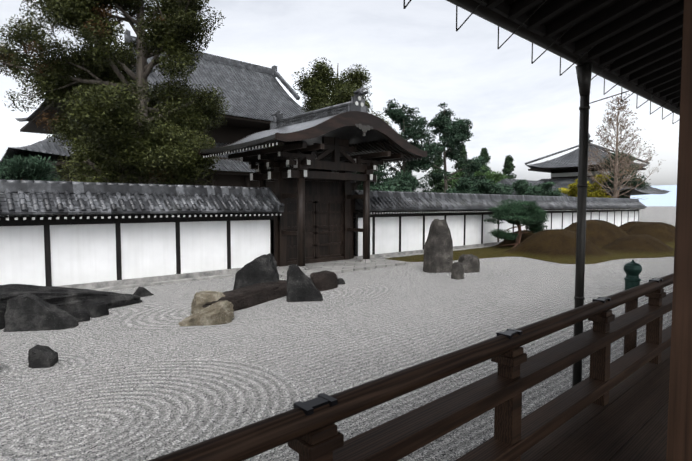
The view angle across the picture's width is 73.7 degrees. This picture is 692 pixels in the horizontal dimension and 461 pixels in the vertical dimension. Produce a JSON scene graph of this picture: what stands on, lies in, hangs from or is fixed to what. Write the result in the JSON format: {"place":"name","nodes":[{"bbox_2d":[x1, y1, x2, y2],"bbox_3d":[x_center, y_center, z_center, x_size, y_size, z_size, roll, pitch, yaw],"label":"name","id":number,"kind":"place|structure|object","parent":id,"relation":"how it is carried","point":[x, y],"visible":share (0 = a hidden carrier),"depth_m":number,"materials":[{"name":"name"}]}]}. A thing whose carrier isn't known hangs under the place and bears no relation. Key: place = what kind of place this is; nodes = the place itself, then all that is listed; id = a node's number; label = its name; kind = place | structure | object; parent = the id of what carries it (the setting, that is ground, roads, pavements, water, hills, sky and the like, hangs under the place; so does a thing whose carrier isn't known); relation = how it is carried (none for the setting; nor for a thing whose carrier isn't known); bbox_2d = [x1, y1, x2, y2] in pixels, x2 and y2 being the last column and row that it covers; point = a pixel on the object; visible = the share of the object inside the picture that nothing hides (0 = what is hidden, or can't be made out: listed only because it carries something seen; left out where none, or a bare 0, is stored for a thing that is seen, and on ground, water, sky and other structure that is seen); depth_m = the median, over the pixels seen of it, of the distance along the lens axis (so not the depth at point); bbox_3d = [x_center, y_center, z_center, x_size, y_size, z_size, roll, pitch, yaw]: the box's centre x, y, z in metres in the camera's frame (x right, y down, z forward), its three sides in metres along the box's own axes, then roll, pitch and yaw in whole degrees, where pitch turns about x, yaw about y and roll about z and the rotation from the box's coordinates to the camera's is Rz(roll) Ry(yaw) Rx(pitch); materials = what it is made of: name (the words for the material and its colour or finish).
{"place":"outdoors","nodes":[
{"label":"outdoors","id":0,"kind":"place"},
{"bbox_2d":[0,52,385,174],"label":"hondo roof tiles","id":1,"kind":"object","parent":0,"point":[243,114],"visible":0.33,"depth_m":63.40,"materials":[{"name":"grey tile"}]},
{"bbox_2d":[0,206,675,460],"bbox_3d":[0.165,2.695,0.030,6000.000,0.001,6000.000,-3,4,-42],"label":"gravel ground","id":2,"kind":"structure","parent":0,"point":[147,378],"depth_m":8.29,"materials":[{"name":"grey gravel"}]},
{"bbox_2d":[0,152,64,215],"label":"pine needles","id":3,"kind":"object","parent":2,"relation":"on","point":[16,168],"depth_m":32.32,"materials":[{"name":"green plant"}]},
{"bbox_2d":[3,293,78,331],"bbox_3d":[-6.686,1.783,10.154,1.405,0.784,0.564,-1,3,-10],"label":"rock","id":4,"kind":"object","parent":2,"relation":"on","point":[29,312],"visible":0.85,"depth_m":9.99,"materials":[{"name":"grey stone"}]},
{"bbox_2d":[28,345,57,367],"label":"rock","id":5,"kind":"object","parent":2,"relation":"on","point":[40,356],"visible":0.79,"depth_m":7.68,"materials":[{"name":"grey stone"}]},
{"bbox_2d":[0,284,141,329],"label":"rock","id":6,"kind":"object","parent":2,"relation":"on","point":[69,300],"visible":0.52,"depth_m":11.30,"materials":[{"name":"grey stone"}]},
{"bbox_2d":[72,309,89,321],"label":"rock","id":7,"kind":"object","parent":2,"relation":"on","point":[82,315],"visible":0.62,"depth_m":10.71,"materials":[{"name":"grey stone"}]},
{"bbox_2d":[88,301,108,317],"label":"rock","id":8,"kind":"object","parent":2,"relation":"on","point":[98,309],"visible":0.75,"depth_m":11.15,"materials":[{"name":"grey stone"}]},
{"bbox_2d":[0,0,230,215],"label":"tree","id":9,"kind":"object","parent":2,"relation":"on","point":[154,151],"depth_m":20.77,"materials":[{"name":"green plant"}]},
{"bbox_2d":[0,212,280,285],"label":"timber wall","id":10,"kind":"structure","parent":2,"relation":"on","point":[46,222],"depth_m":15.32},
{"bbox_2d":[0,179,284,214],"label":"roof tiles","id":11,"kind":"object","parent":10,"relation":"on","point":[27,197],"depth_m":15.15,"materials":[{"name":"grey tile"}]},
{"bbox_2d":[6,214,280,219],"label":"rafter ends","id":12,"kind":"object","parent":10,"relation":"attached to","point":[41,218],"depth_m":14.77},
{"bbox_2d":[133,287,153,296],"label":"rock","id":13,"kind":"object","parent":2,"relation":"on","point":[142,292],"visible":0.69,"depth_m":13.63,"materials":[{"name":"grey stone"}]},
{"bbox_2d":[55,268,240,288],"bbox_3d":[-16.776,2.188,7.356,36.550,0.220,0.600,-3,4,-42],"label":"wall footing","id":14,"kind":"object","parent":2,"relation":"on","point":[147,279],"depth_m":15.89,"materials":[{"name":"grey stone"}]},
{"bbox_2d":[6,93,380,215],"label":"temple building","id":15,"kind":"structure","parent":2,"relation":"on","point":[234,129],"depth_m":57.52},
{"bbox_2d":[1,30,390,176],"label":"building roof","id":16,"kind":"structure","parent":15,"relation":"on","point":[272,71],"depth_m":64.82,"materials":[{"name":"grey tile"}]},
{"bbox_2d":[178,300,234,325],"bbox_3d":[-3.219,1.900,10.615,1.276,0.502,0.592,-1,3,-13],"label":"rock","id":17,"kind":"object","parent":2,"relation":"on","point":[219,312],"visible":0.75,"depth_m":10.45,"materials":[{"name":"beige stone"}]},
{"bbox_2d":[191,291,224,313],"bbox_3d":[-3.439,1.808,11.601,0.891,0.580,0.655,-1,3,-22],"label":"rock","id":18,"kind":"object","parent":2,"relation":"on","point":[200,299],"visible":0.5,"depth_m":11.36,"materials":[{"name":"beige stone"}]},
{"bbox_2d":[202,280,286,310],"bbox_3d":[-2.632,1.796,12.795,0.727,0.474,3.875,2,3,26],"label":"rock","id":19,"kind":"object","parent":2,"relation":"on","point":[249,296],"visible":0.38,"depth_m":12.53,"materials":[{"name":"brown stone"}]},
{"bbox_2d":[233,253,278,289],"bbox_3d":[-2.728,1.348,14.099,1.434,1.228,0.882,-1,3,-11],"label":"rock","id":20,"kind":"object","parent":2,"relation":"on","point":[261,269],"visible":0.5,"depth_m":13.75,"materials":[{"name":"grey stone"}]},
{"bbox_2d":[90,245,494,290],"bbox_3d":[1.295,1.430,22.721,84.000,0.070,0.300,-3,4,-42],"label":"kerb stone","id":21,"kind":"object","parent":2,"relation":"on","point":[161,282],"depth_m":16.16,"materials":[{"name":"grey stone"}]},
{"bbox_2d":[286,264,322,301],"bbox_3d":[-1.158,1.479,13.081,1.078,1.076,0.395,-1,3,-10],"label":"rock","id":22,"kind":"object","parent":2,"relation":"on","point":[301,287],"visible":0.85,"depth_m":12.91,"materials":[{"name":"grey stone"}]},
{"bbox_2d":[310,270,337,290],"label":"rock","id":23,"kind":"object","parent":2,"relation":"on","point":[325,280],"visible":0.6,"depth_m":14.68,"materials":[{"name":"brown stone"}]},
{"bbox_2d":[265,57,400,147],"bbox_3d":[-1.337,-6.400,36.924,9.423,14.235,9.069,-3,4,-42],"label":"tree","id":24,"kind":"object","parent":2,"relation":"on","point":[320,85],"depth_m":35.93,"materials":[{"name":"green plant"}]},
{"bbox_2d":[337,278,344,284],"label":"rock","id":25,"kind":"object","parent":2,"relation":"on","point":[340,281],"visible":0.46,"depth_m":15.75,"materials":[{"name":"grey stone"}]},
{"bbox_2d":[277,257,408,278],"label":"gate paving","id":26,"kind":"structure","parent":2,"relation":"on","point":[341,266],"depth_m":19.96,"materials":[{"name":"stone"}]},
{"bbox_2d":[204,136,420,266],"bbox_3d":[-1.408,-1.284,20.944,7.890,5.482,5.870,-3,4,-42],"label":"timber gate","id":27,"kind":"object","parent":26,"relation":"on","point":[314,222],"visible":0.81,"depth_m":20.53,"materials":[{"name":"brown wood"}]},
{"bbox_2d":[200,115,405,156],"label":"gate roof","id":28,"kind":"structure","parent":27,"relation":"attached to","point":[353,135],"depth_m":20.42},
{"bbox_2d":[198,111,426,156],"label":"gate bargeboards","id":29,"kind":"object","parent":28,"relation":"attached to","point":[376,123],"visible":0.6,"depth_m":18.12,"materials":[{"name":"brown wood"}]},
{"bbox_2d":[273,124,372,146],"bbox_3d":[-1.408,-4.128,20.790,0.933,0.460,6.450,-3,4,-42],"label":"gable ornament","id":30,"kind":"object","parent":29,"relation":"attached to","point":[364,129],"visible":0.62,"depth_m":18.39,"materials":[{"name":"brown wood"}]},
{"bbox_2d":[270,87,367,129],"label":"gate ridge tiles","id":31,"kind":"object","parent":28,"relation":"on","point":[279,120],"visible":0.6,"depth_m":19.99,"materials":[{"name":"grey tile"}]},
{"bbox_2d":[355,96,363,106],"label":"gate ridge crests","id":32,"kind":"object","parent":31,"relation":"attached to","point":[359,99],"visible":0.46,"depth_m":18.53,"materials":[{"name":"white"}]},
{"bbox_2d":[203,142,421,180],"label":"rafter ends","id":33,"kind":"object","parent":27,"relation":"attached to","point":[295,166],"visible":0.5,"depth_m":19.15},
{"bbox_2d":[353,168,422,191],"bbox_3d":[2.918,-2.386,38.361,7.362,6.020,5.607,-3,4,-42],"label":"shrub foliage","id":34,"kind":"object","parent":2,"relation":"on","point":[399,185],"visible":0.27,"depth_m":37.72,"materials":[{"name":"green plant"}]},
{"bbox_2d":[374,170,420,190],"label":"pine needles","id":35,"kind":"object","parent":2,"relation":"on","point":[407,176],"visible":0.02,"depth_m":43.18,"materials":[{"name":"green plant"}]},
{"bbox_2d":[374,98,452,191],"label":"tree","id":36,"kind":"object","parent":2,"relation":"on","point":[397,115],"depth_m":48.02,"materials":[{"name":"green plant"}]},
{"bbox_2d":[354,242,500,258],"bbox_3d":[16.269,0.588,36.892,42.750,0.220,0.600,-3,4,-42],"label":"wall footing","id":37,"kind":"object","parent":2,"relation":"on","point":[420,251],"depth_m":25.25,"materials":[{"name":"grey stone"}]},
{"bbox_2d":[423,219,452,272],"bbox_3d":[3.761,0.607,18.815,1.228,2.196,0.770,-1,3,-10],"label":"rock","id":38,"kind":"object","parent":2,"relation":"on","point":[438,251],"visible":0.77,"depth_m":18.50,"materials":[{"name":"grey stone"}]},
{"bbox_2d":[427,156,448,192],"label":"tree","id":39,"kind":"object","parent":2,"relation":"on","point":[439,188],"depth_m":75.32,"materials":[{"name":"green plant"}]},
{"bbox_2d":[451,262,463,279],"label":"rock","id":40,"kind":"object","parent":2,"relation":"on","point":[457,271],"visible":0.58,"depth_m":16.88,"materials":[{"name":"grey stone"}]},
{"bbox_2d":[454,144,467,171],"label":"tree","id":41,"kind":"object","parent":2,"relation":"on","point":[463,154],"visible":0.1,"depth_m":76.44,"materials":[{"name":"green plant"}]},
{"bbox_2d":[458,254,479,268],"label":"rock","id":42,"kind":"object","parent":2,"relation":"on","point":[462,257],"visible":0.27,"depth_m":19.64,"materials":[{"name":"grey stone"}]},
{"bbox_2d":[462,256,479,272],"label":"rock","id":43,"kind":"object","parent":2,"relation":"on","point":[470,264],"visible":0.69,"depth_m":18.57,"materials":[{"name":"grey stone"}]},
{"bbox_2d":[441,161,506,191],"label":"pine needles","id":44,"kind":"object","parent":2,"relation":"on","point":[496,177],"depth_m":62.44,"materials":[{"name":"green plant"}]},
{"bbox_2d":[445,177,505,193],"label":"shrub foliage","id":45,"kind":"object","parent":2,"relation":"on","point":[483,186],"depth_m":45.72,"materials":[{"name":"green plant"}]},
{"bbox_2d":[478,147,491,171],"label":"tree","id":46,"kind":"object","parent":2,"relation":"on","point":[484,153],"visible":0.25,"depth_m":77.23,"materials":[{"name":"green plant"}]},
{"bbox_2d":[354,208,644,255],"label":"timber wall","id":47,"kind":"structure","parent":2,"relation":"on","point":[358,214],"depth_m":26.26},
{"bbox_2d":[351,190,645,210],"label":"roof tiles","id":48,"kind":"object","parent":47,"relation":"on","point":[400,201],"depth_m":27.87,"materials":[{"name":"grey tile"}]},
{"bbox_2d":[371,209,628,213],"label":"rafter caps","id":49,"kind":"object","parent":48,"relation":"attached to","point":[479,211],"depth_m":26.77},
{"bbox_2d":[501,155,516,178],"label":"tree","id":50,"kind":"object","parent":2,"relation":"on","point":[509,166],"depth_m":78.88,"materials":[{"name":"green plant"}]},
{"bbox_2d":[386,219,674,263],"bbox_3d":[20.519,0.020,33.420,44.750,1.789,10.000,-3,4,-42],"label":"moss mound","id":51,"kind":"object","parent":2,"relation":"on","point":[606,241],"visible":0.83,"depth_m":25.02,"materials":[{"name":"brown plant"}]},
{"bbox_2d":[483,199,548,246],"bbox_3d":[10.505,-0.468,28.240,4.001,3.043,3.735,-3,4,-42],"label":"garden pine","id":52,"kind":"object","parent":51,"relation":"on","point":[519,211],"depth_m":27.74,"materials":[{"name":"green plant"}]},
{"bbox_2d":[500,179,561,195],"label":"shrub foliage","id":53,"kind":"object","parent":2,"relation":"on","point":[522,187],"visible":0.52,"depth_m":51.72,"materials":[{"name":"green plant"}]},
{"bbox_2d":[558,173,610,197],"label":"yellow shrub","id":54,"kind":"object","parent":2,"relation":"on","point":[572,191],"depth_m":58.12,"materials":[{"name":"yellow plant"}]},
{"bbox_2d":[528,165,645,197],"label":"hall","id":55,"kind":"structure","parent":2,"relation":"on","point":[567,169],"depth_m":66.35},
{"bbox_2d":[525,134,667,194],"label":"hall roof","id":56,"kind":"structure","parent":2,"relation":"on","point":[633,192],"depth_m":67.00,"materials":[{"name":"tile"}]},
{"bbox_2d":[532,145,669,193],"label":"hall tile rows","id":57,"kind":"object","parent":56,"relation":"on","point":[651,190],"visible":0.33,"depth_m":65.40,"materials":[{"name":"tile"}]},
{"bbox_2d":[577,96,661,199],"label":"metasequoia","id":58,"kind":"object","parent":2,"relation":"on","point":[615,192],"depth_m":52.81,"materials":[{"name":"plant"}]},
{"bbox_2d":[623,298,637,354],"bbox_3d":[3.475,1.529,5.648,0.133,1.720,0.136,-3,4,-42],"label":"newel post","id":59,"kind":"object","parent":2,"relation":"on","point":[630,341],"visible":0.14,"depth_m":5.58,"materials":[{"name":"brown wood"}]},
{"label":"pine wood","id":60,"kind":"object","parent":2,"relation":"on","visible":0},
{"bbox_2d":[599,151,650,197],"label":"pine needles","id":61,"kind":"object","parent":60,"relation":"attached to","point":[634,182],"visible":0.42,"depth_m":57.92,"materials":[{"name":"green plant"}]},
{"bbox_2d":[0,0,679,191],"label":"sky","id":62,"kind":"structure","parent":0,"point":[415,55],"materials":[{"name":"white"}]},
{"bbox_2d":[418,102,488,192],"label":"tree","id":63,"kind":"object","parent":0,"point":[459,132],"depth_m":50.87,"materials":[{"name":"green plant"}]},
{"bbox_2d":[506,178,570,196],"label":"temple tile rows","id":64,"kind":"object","parent":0,"point":[533,183],"visible":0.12,"depth_m":60.34,"materials":[{"name":"grey tile"}]},
{"bbox_2d":[521,346,670,460],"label":"veranda floor boards","id":65,"kind":"object","parent":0,"point":[628,421],"visible":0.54,"depth_m":3.40,"materials":[{"name":"brown wood"}]},
{"bbox_2d":[149,273,673,460],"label":"veranda railing","id":66,"kind":"object","parent":65,"relation":"on","point":[316,436],"visible":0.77,"depth_m":2.64,"materials":[{"name":"brown wood"}]},
{"bbox_2d":[293,278,662,415],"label":"railing metal fittings","id":67,"kind":"object","parent":66,"relation":"on","point":[307,408],"visible":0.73,"depth_m":1.83,"materials":[{"name":"black metal"}]},
{"bbox_2d":[473,0,683,108],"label":"roof eaves","id":68,"kind":"object","parent":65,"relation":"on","point":[639,42],"visible":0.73,"depth_m":4.54,"materials":[{"name":"brown wood"}]},
{"bbox_2d":[403,0,679,386],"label":"gutter and downpipe","id":69,"kind":"object","parent":68,"relation":"attached to","point":[585,69],"visible":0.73,"depth_m":5.17,"materials":[{"name":"grey metal"}]},
{"bbox_2d":[666,0,691,460],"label":"wooden post","id":70,"kind":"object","parent":65,"relation":"on","point":[679,438],"depth_m":2.44,"materials":[{"name":"brown wood"}]},
{"bbox_2d":[623,260,641,289],"bbox_3d":[3.475,0.570,5.596,0.196,0.440,0.196,-3,4,-42],"label":"post finial","id":71,"kind":"object","parent":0,"point":[632,270],"visible":0.88,"depth_m":5.54,"materials":[{"name":"teal metal"}]},
{"bbox_2d":[630,185,676,205],"bbox_3d":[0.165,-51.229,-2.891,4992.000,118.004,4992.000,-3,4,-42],"label":"distant hills","id":72,"kind":"structure","parent":0,"point":[668,199],"depth_m":1863.10,"materials":[{"name":"blue"}]},
{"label":"sub-temple bodies","id":73,"kind":"object","parent":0,"visible":0},
{"bbox_2d":[496,179,517,194],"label":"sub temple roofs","id":74,"kind":"structure","parent":73,"relation":"on","point":[505,181],"depth_m":57.05,"materials":[{"name":"grey tile"}]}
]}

